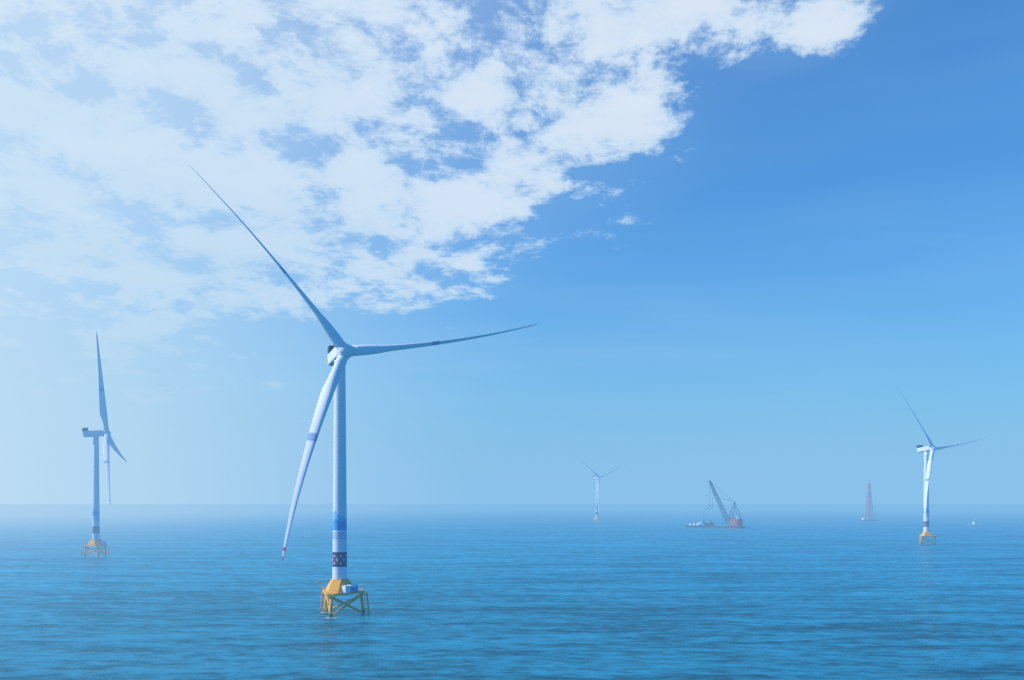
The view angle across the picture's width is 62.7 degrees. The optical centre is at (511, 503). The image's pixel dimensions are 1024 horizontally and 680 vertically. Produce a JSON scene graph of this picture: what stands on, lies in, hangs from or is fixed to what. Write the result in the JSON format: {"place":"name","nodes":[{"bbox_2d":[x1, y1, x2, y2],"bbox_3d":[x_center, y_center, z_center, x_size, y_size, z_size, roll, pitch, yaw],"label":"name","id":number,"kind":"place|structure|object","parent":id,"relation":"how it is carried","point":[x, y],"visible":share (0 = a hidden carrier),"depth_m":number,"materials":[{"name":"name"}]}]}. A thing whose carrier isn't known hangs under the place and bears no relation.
{"place":"outdoors","nodes":[
{"label":"outdoors","id":0,"kind":"place"},
{"bbox_2d":[0,504,1023,679],"bbox_3d":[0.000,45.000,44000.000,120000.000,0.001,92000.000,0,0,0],"label":"sea","id":1,"kind":"structure","parent":0,"point":[533,592],"depth_m":421.32,"materials":[{"name":"liquid"}]},
{"bbox_2d":[81,332,126,555],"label":"wind turbine","id":2,"kind":"object","parent":1,"relation":"on","point":[96,540],"visible":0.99,"depth_m":723.49,"materials":[{"name":"metal"}]},
{"bbox_2d":[188,164,535,617],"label":"wind turbine","id":3,"kind":"object","parent":1,"relation":"on","point":[341,352],"visible":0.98,"depth_m":339.19,"materials":[{"name":"metal"}]},
{"bbox_2d":[574,455,621,522],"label":"wind turbine","id":4,"kind":"object","parent":1,"relation":"on","point":[597,477],"visible":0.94,"depth_m":1947.02,"materials":[{"name":"metal"}]},
{"bbox_2d":[686,481,745,527],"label":"crane vessel","id":5,"kind":"object","parent":1,"relation":"on","point":[735,522],"visible":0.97,"depth_m":1557.96,"materials":[{"name":"grey metal"}]},
{"bbox_2d":[859,483,878,520],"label":"piling barge","id":6,"kind":"object","parent":1,"relation":"on","point":[869,497],"visible":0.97,"depth_m":2183.88,"materials":[{"name":"grey metal"}]},
{"bbox_2d":[896,386,979,544],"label":"wind turbine","id":7,"kind":"object","parent":1,"relation":"on","point":[928,460],"visible":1,"depth_m":927.55,"materials":[{"name":"metal"}]},
{"bbox_2d":[968,518,982,525],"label":"boat","id":8,"kind":"object","parent":1,"relation":"in","point":[975,522],"visible":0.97,"depth_m":1736.27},
{"bbox_2d":[0,0,1023,503],"label":"sky","id":9,"kind":"structure","parent":0,"point":[729,233],"materials":[{"name":"blue"}]}
]}

